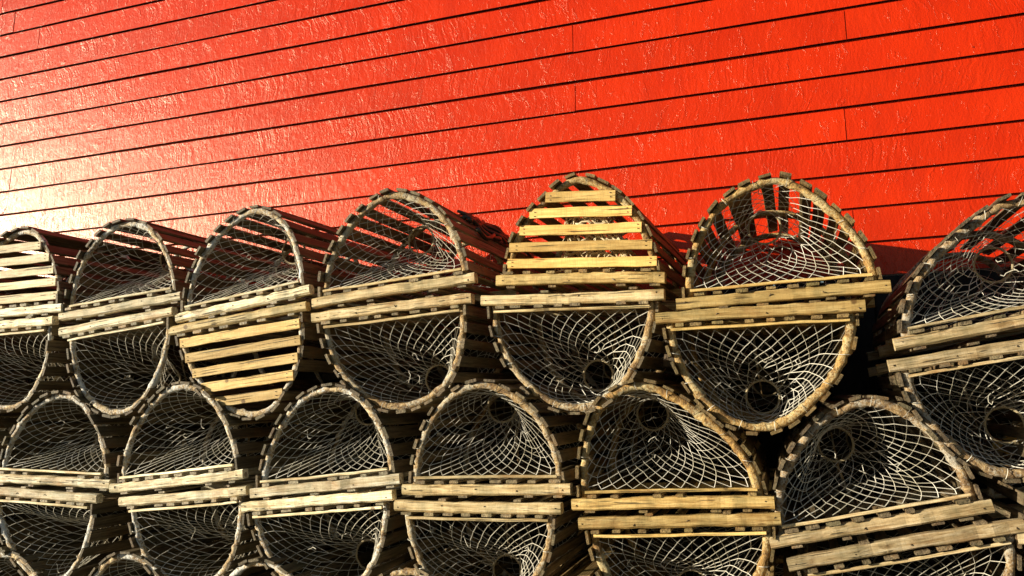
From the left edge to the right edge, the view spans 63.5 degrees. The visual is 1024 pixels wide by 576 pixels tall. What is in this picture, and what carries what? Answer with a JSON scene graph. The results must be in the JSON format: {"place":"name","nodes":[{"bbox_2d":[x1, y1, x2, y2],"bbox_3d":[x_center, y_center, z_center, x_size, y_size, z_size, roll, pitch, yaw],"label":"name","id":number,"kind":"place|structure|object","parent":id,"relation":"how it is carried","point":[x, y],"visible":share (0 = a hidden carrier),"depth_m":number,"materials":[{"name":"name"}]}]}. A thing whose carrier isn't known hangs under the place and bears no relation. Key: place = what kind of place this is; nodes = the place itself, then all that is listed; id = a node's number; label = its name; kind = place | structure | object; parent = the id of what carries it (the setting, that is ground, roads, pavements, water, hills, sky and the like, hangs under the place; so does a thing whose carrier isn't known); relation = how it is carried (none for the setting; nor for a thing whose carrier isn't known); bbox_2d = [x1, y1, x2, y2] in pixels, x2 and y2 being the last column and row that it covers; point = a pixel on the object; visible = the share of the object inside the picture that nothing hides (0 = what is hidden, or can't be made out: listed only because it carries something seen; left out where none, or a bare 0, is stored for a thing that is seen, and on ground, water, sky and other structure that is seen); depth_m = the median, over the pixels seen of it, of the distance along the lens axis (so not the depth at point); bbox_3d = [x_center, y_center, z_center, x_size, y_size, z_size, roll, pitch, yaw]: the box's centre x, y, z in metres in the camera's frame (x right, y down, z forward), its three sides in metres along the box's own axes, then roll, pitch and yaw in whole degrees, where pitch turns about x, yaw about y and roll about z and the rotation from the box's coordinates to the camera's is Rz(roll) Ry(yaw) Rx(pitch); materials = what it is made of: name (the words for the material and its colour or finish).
{"place":"outdoors","nodes":[
{"label":"outdoors","id":0,"kind":"place"},
{"bbox_2d":[21,268,1023,575],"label":"foundation wall","id":1,"kind":"structure","parent":0,"point":[857,380],"depth_m":3.40,"materials":[{"name":"grey concrete"}]},
{"bbox_2d":[0,0,1023,296],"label":"clapboard wall","id":2,"kind":"structure","parent":1,"relation":"on","point":[894,128],"depth_m":3.97,"materials":[{"name":"red paint"}]},
{"bbox_3d":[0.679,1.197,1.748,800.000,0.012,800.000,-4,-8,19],"label":"ground","id":3,"kind":"structure","parent":0,"visible":0},
{"bbox_2d":[0,523,184,575],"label":"lobster trap","id":4,"kind":"object","parent":3,"relation":"on","point":[35,568],"visible":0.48,"depth_m":3.46,"materials":[{"name":"brown wood"}]},
{"bbox_2d":[0,476,251,575],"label":"lobster trap","id":5,"kind":"object","parent":4,"relation":"on","point":[93,527],"visible":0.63,"depth_m":3.40,"materials":[{"name":"brown wood"}]},
{"bbox_2d":[0,390,254,490],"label":"lobster trap","id":6,"kind":"object","parent":5,"relation":"on","point":[68,405],"visible":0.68,"depth_m":3.49,"materials":[{"name":"brown wood"}]},
{"bbox_2d":[58,307,292,417],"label":"lobster trap","id":7,"kind":"object","parent":6,"relation":"on","point":[152,326],"visible":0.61,"depth_m":3.41,"materials":[{"name":"brown wood"}]},
{"bbox_2d":[58,218,295,320],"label":"lobster trap","id":8,"kind":"object","parent":7,"relation":"on","point":[109,306],"visible":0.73,"depth_m":3.45,"materials":[{"name":"brown wood"}]},
{"bbox_2d":[88,519,281,575],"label":"lobster trap","id":9,"kind":"object","parent":3,"relation":"on","point":[116,562],"visible":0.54,"depth_m":3.33,"materials":[{"name":"brown wood"}]},
{"bbox_2d":[118,479,366,575],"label":"lobster trap","id":10,"kind":"object","parent":9,"relation":"on","point":[232,492],"visible":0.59,"depth_m":3.20,"materials":[{"name":"brown wood"}]},
{"bbox_2d":[109,381,371,493],"bbox_3d":[-1.130,0.614,3.590,0.622,0.402,0.976,-10,-10,19],"label":"lobster trap","id":11,"kind":"object","parent":10,"relation":"on","point":[237,468],"visible":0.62,"depth_m":3.24,"materials":[{"name":"brown wood"}]},
{"bbox_2d":[168,301,414,419],"bbox_3d":[-0.876,0.353,3.555,0.615,0.423,0.976,-10,-10,17],"label":"lobster trap","id":12,"kind":"object","parent":11,"relation":"on","point":[227,340],"visible":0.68,"depth_m":3.13,"materials":[{"name":"brown wood"}]},
{"bbox_2d":[175,205,409,332],"bbox_3d":[-0.889,-0.054,3.602,0.610,0.400,0.979,-11,-10,18],"label":"lobster trap","id":13,"kind":"object","parent":12,"relation":"on","point":[280,291],"visible":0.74,"depth_m":3.26,"materials":[{"name":"brown wood"}]},
{"bbox_2d":[223,521,409,575],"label":"lobster trap","id":14,"kind":"object","parent":3,"relation":"on","point":[252,565],"visible":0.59,"depth_m":3.19,"materials":[{"name":"brown wood"}]},
{"bbox_2d":[241,479,485,575],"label":"lobster trap","id":15,"kind":"object","parent":14,"relation":"on","point":[382,499],"visible":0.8,"depth_m":3.02,"materials":[{"name":"brown wood"}]},
{"bbox_2d":[249,383,492,499],"bbox_3d":[-0.526,0.591,3.388,0.607,0.387,0.977,-10,-10,18],"label":"lobster trap","id":16,"kind":"object","parent":15,"relation":"on","point":[360,474],"visible":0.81,"depth_m":3.08,"materials":[{"name":"brown wood"}]},
{"bbox_2d":[311,293,545,413],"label":"lobster trap","id":17,"kind":"object","parent":16,"relation":"on","point":[469,318],"visible":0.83,"depth_m":3.04,"materials":[{"name":"brown wood"}]},
{"bbox_2d":[311,188,548,325],"bbox_3d":[-0.296,-0.106,3.392,0.634,0.404,0.977,-9,-9,17],"label":"lobster trap","id":18,"kind":"object","parent":17,"relation":"on","point":[456,229],"visible":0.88,"depth_m":3.07,"materials":[{"name":"brown wood"}]},
{"bbox_2d":[457,210,533,258],"bbox_3d":[-0.055,-0.208,3.425,0.136,0.145,0.628,-4,-8,19],"label":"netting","id":19,"kind":"object","parent":18,"relation":"attached to","point":[486,231],"visible":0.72,"depth_m":3.29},
{"bbox_2d":[378,526,542,575],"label":"lobster trap","id":20,"kind":"object","parent":3,"relation":"on","point":[408,569],"visible":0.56,"depth_m":3.19,"materials":[{"name":"brown wood"}]},
{"bbox_2d":[394,475,622,575],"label":"lobster trap","id":21,"kind":"object","parent":20,"relation":"on","point":[533,510],"visible":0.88,"depth_m":2.81,"materials":[{"name":"brown wood"}]},
{"bbox_2d":[402,378,626,497],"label":"lobster trap","id":22,"kind":"object","parent":21,"relation":"on","point":[505,474],"visible":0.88,"depth_m":2.86,"materials":[{"name":"brown wood"}]},
{"bbox_2d":[559,529,701,575],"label":"lobster trap","id":23,"kind":"object","parent":3,"relation":"on","point":[587,567],"visible":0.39,"depth_m":3.02,"materials":[{"name":"brown wood"}]},
{"bbox_2d":[578,479,786,575],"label":"lobster trap","id":24,"kind":"object","parent":23,"relation":"on","point":[727,522],"visible":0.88,"depth_m":2.58,"materials":[{"name":"brown wood"}]},
{"bbox_2d":[571,378,775,512],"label":"lobster trap","id":25,"kind":"object","parent":24,"relation":"on","point":[759,473],"visible":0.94,"depth_m":2.70,"materials":[{"name":"brown wood"}]},
{"bbox_2d":[481,287,697,414],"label":"lobster trap","id":26,"kind":"object","parent":25,"relation":"on","point":[541,316],"visible":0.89,"depth_m":2.84,"materials":[{"name":"brown wood"}]},
{"bbox_2d":[496,172,698,305],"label":"lobster trap","id":27,"kind":"object","parent":26,"relation":"on","point":[656,274],"visible":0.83,"depth_m":2.75,"materials":[{"name":"brown wood"}]},
{"bbox_2d":[554,216,643,272],"bbox_3d":[0.302,-0.155,2.846,0.291,0.208,0.208,-4,-8,19],"label":"twine tangle","id":28,"kind":"object","parent":27,"relation":"in","point":[616,236],"visible":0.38,"depth_m":2.77,"materials":[{"name":"beige fabric"}]},
{"bbox_2d":[655,299,865,434],"bbox_3d":[0.898,0.297,2.922,0.610,0.393,0.969,-4,-8,19],"label":"lobster trap","id":29,"kind":"object","parent":25,"relation":"on","point":[839,328],"visible":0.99,"depth_m":2.61,"materials":[{"name":"brown wood"}]},
{"bbox_2d":[662,330,691,368],"bbox_3d":[0.553,0.202,2.772,0.102,0.140,0.062,-4,-8,19],"label":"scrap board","id":30,"kind":"object","parent":29,"relation":"on","point":[667,360],"visible":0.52,"depth_m":2.76,"materials":[{"name":"brown wood"}]},
{"bbox_2d":[676,171,891,322],"bbox_3d":[0.947,-0.100,2.972,0.618,0.413,0.978,-6,-8,18],"label":"lobster trap","id":31,"kind":"object","parent":29,"relation":"on","point":[738,202],"visible":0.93,"depth_m":2.61,"materials":[{"name":"brown wood"}]},
{"bbox_2d":[729,541,852,575],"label":"lobster trap","id":32,"kind":"object","parent":3,"relation":"on","point":[778,564],"visible":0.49,"depth_m":2.89,"materials":[{"name":"brown wood"}]},
{"bbox_2d":[786,496,1023,575],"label":"lobster trap","id":33,"kind":"object","parent":32,"relation":"on","point":[1000,537],"visible":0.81,"depth_m":2.33,"materials":[{"name":"brown wood"}]},
{"bbox_2d":[769,394,994,548],"bbox_3d":[1.151,0.566,2.823,0.602,0.390,0.977,-15,-11,16],"label":"lobster trap","id":34,"kind":"object","parent":33,"relation":"on","point":[805,431],"visible":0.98,"depth_m":2.52,"materials":[{"name":"brown wood"}]},
{"bbox_2d":[908,540,1023,575],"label":"lobster trap","id":35,"kind":"object","parent":3,"relation":"on","point":[996,556],"visible":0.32,"depth_m":2.81,"materials":[{"name":"brown wood"}]},
{"bbox_2d":[982,504,1023,573],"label":"lobster trap","id":36,"kind":"object","parent":35,"relation":"on","point":[1019,551],"visible":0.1,"depth_m":2.48,"materials":[{"name":"brown wood"}]},
{"bbox_2d":[959,394,1023,544],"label":"lobster trap","id":37,"kind":"object","parent":36,"relation":"on","point":[995,488],"visible":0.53,"depth_m":2.65,"materials":[{"name":"brown wood"}]},
{"bbox_2d":[867,338,1023,482],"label":"lobster trap","id":38,"kind":"object","parent":37,"relation":"on","point":[906,379],"visible":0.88,"depth_m":2.42,"materials":[{"name":"brown wood"}]},
{"bbox_2d":[866,192,1023,360],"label":"lobster trap","id":39,"kind":"object","parent":38,"relation":"on","point":[910,340],"visible":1,"depth_m":2.45,"materials":[{"name":"brown wood"}]},
{"bbox_2d":[992,437,1023,455],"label":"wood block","id":40,"kind":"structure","parent":38,"relation":"in","point":[995,446],"depth_m":2.61,"materials":[{"name":"brown wood"}]},
{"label":"lobster trap","id":41,"kind":"object","parent":3,"relation":"on","visible":0},
{"bbox_2d":[0,464,145,564],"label":"lobster trap","id":42,"kind":"object","parent":41,"relation":"on","point":[26,515],"visible":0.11,"depth_m":3.89,"materials":[{"name":"brown wood"}]},
{"bbox_2d":[0,389,158,474],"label":"lobster trap","id":43,"kind":"object","parent":42,"relation":"on","point":[8,421],"visible":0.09,"depth_m":3.67,"materials":[{"name":"brown wood"}]},
{"bbox_2d":[0,316,204,412],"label":"lobster trap","id":44,"kind":"object","parent":43,"relation":"on","point":[48,339],"visible":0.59,"depth_m":3.64,"materials":[{"name":"brown wood"}]},
{"bbox_2d":[0,226,193,327],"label":"lobster trap","id":45,"kind":"object","parent":44,"relation":"on","point":[36,297],"visible":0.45,"depth_m":3.54,"materials":[{"name":"brown wood"}]},
{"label":"lobster trap","id":46,"kind":"object","parent":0,"visible":0},
{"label":"lobster trap","id":47,"kind":"object","parent":46,"relation":"on","visible":0},
{"bbox_2d":[0,336,80,382],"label":"lobster trap","id":48,"kind":"object","parent":47,"relation":"on","point":[28,380],"visible":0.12,"depth_m":4.07,"materials":[{"name":"brown wood"}]},
{"bbox_2d":[0,257,67,328],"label":"lobster trap","id":49,"kind":"object","parent":48,"relation":"on","point":[3,293],"visible":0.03,"depth_m":4.18,"materials":[{"name":"brown wood"}]}
]}

